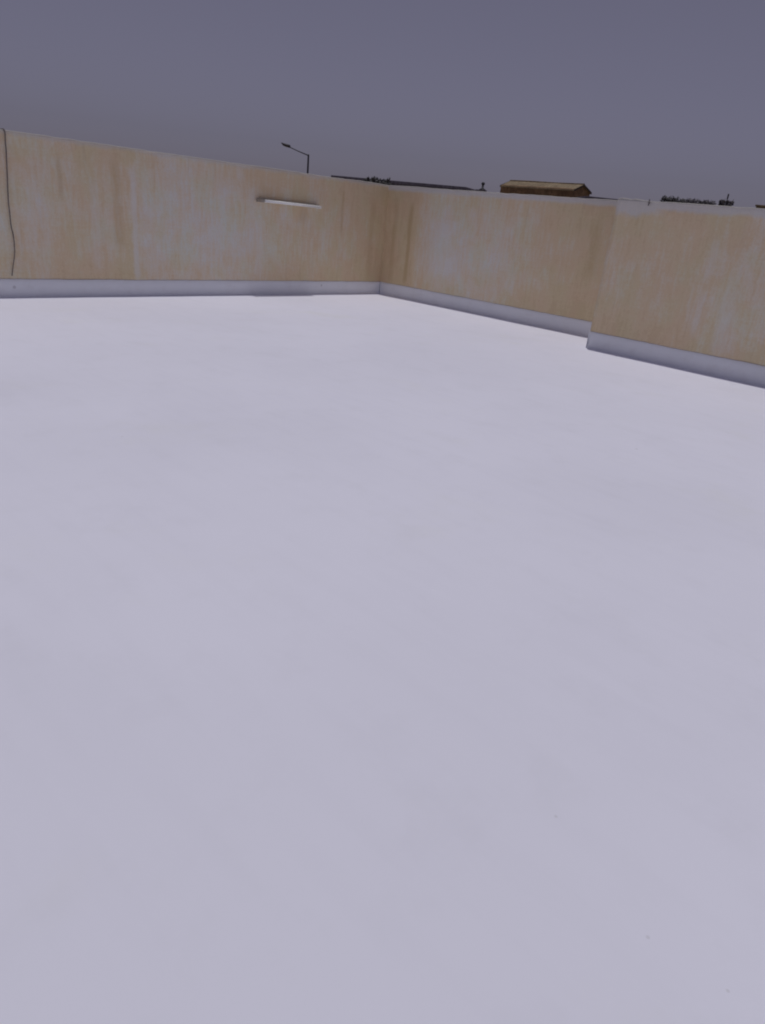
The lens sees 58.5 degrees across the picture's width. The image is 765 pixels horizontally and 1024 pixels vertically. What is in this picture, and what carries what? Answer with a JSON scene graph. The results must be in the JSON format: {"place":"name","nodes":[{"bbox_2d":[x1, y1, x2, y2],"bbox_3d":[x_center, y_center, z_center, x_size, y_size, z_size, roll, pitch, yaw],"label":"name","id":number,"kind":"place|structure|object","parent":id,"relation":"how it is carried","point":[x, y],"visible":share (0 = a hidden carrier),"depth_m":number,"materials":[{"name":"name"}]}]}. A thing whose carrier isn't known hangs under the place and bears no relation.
{"place":"outdoors","nodes":[
{"label":"outdoors","id":0,"kind":"place"},
{"bbox_2d":[0,0,764,207],"label":"sky","id":1,"kind":"structure","parent":0,"point":[646,100],"materials":[{"name":"grey"}]},
{"bbox_2d":[331,175,474,190],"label":"shed","id":2,"kind":"structure","parent":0,"point":[403,183],"depth_m":67.76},
{"bbox_2d":[500,180,591,197],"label":"gabled house","id":3,"kind":"structure","parent":0,"point":[560,189],"depth_m":59.51,"materials":[{"name":"tile"}]},
{"bbox_2d":[577,196,617,199],"bbox_3d":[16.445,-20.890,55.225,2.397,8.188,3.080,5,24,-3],"label":"shed","id":4,"kind":"structure","parent":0,"point":[587,197],"depth_m":52.21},
{"bbox_2d":[755,205,764,208],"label":"brown house","id":5,"kind":"structure","parent":0,"point":[760,206],"depth_m":53.55,"materials":[{"name":"brown"}]},
{"label":"ground","id":6,"kind":"structure","parent":0,"visible":0},
{"bbox_2d":[281,143,308,173],"bbox_3d":[-6.003,-19.772,46.237,2.032,9.098,0.440,6,23,0],"label":"street lamp","id":7,"kind":"object","parent":6,"relation":"on","point":[287,145],"visible":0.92,"depth_m":44.60,"materials":[{"name":"metal"}]},
{"bbox_2d":[363,176,391,184],"bbox_3d":[-0.663,-19.416,48.262,2.145,7.846,1.981,6,23,0],"label":"tree","id":8,"kind":"object","parent":6,"relation":"on","point":[378,180],"visible":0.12,"depth_m":46.82,"materials":[{"name":"grey plant"}]},
{"bbox_2d":[660,195,684,202],"bbox_3d":[26.209,-24.678,64.535,2.499,9.519,1.949,15,25,20],"label":"tree","id":9,"kind":"object","parent":6,"relation":"on","point":[671,199],"visible":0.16,"depth_m":62.47,"materials":[{"name":"grey plant"}]},
{"bbox_2d":[682,198,698,203],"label":"tree","id":10,"kind":"object","parent":6,"relation":"on","point":[694,201],"visible":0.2,"depth_m":65.77,"materials":[{"name":"grey plant"}]},
{"bbox_2d":[698,199,715,204],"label":"tree","id":11,"kind":"object","parent":6,"relation":"on","point":[707,202],"visible":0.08,"depth_m":66.20,"materials":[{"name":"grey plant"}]},
{"bbox_2d":[718,198,725,205],"bbox_3d":[28.968,-22.762,60.861,0.664,9.469,0.611,6,23,0],"label":"tree","id":12,"kind":"object","parent":6,"relation":"on","point":[721,202],"visible":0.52,"depth_m":59.03,"materials":[{"name":"grey plant"}]},
{"bbox_2d":[725,199,734,205],"bbox_3d":[28.675,-21.936,59.040,0.849,9.358,0.756,-17,32,-41],"label":"tree","id":13,"kind":"object","parent":6,"relation":"on","point":[729,203],"visible":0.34,"depth_m":57.18,"materials":[{"name":"grey plant"}]},
{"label":"roof substructure","id":14,"kind":"structure","parent":6,"relation":"on","visible":0},
{"bbox_2d":[0,294,764,1023],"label":"roof deck","id":15,"kind":"structure","parent":14,"relation":"on","point":[372,658],"depth_m":2.46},
{"bbox_2d":[0,129,388,297],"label":"parapet wall","id":16,"kind":"structure","parent":15,"relation":"on","point":[90,219],"depth_m":10.42,"materials":[{"name":"paint"}]},
{"bbox_2d":[0,128,14,275],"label":"cable","id":17,"kind":"object","parent":16,"relation":"hanging from","point":[8,197],"visible":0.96,"depth_m":8.76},
{"bbox_2d":[257,198,320,208],"bbox_3d":[-1.577,-5.269,11.672,0.148,0.069,1.307,26,31,38],"label":"tube light","id":18,"kind":"object","parent":16,"relation":"attached to","point":[288,203],"visible":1,"depth_m":11.59,"materials":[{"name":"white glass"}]},
{"bbox_2d":[379,185,617,336],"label":"parapet wall","id":19,"kind":"structure","parent":15,"relation":"on","point":[534,260],"depth_m":11.80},
{"bbox_2d":[586,198,764,386],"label":"parapet wall","id":20,"kind":"structure","parent":15,"relation":"on","point":[682,285],"depth_m":8.77,"materials":[{"name":"paint"}]}
]}

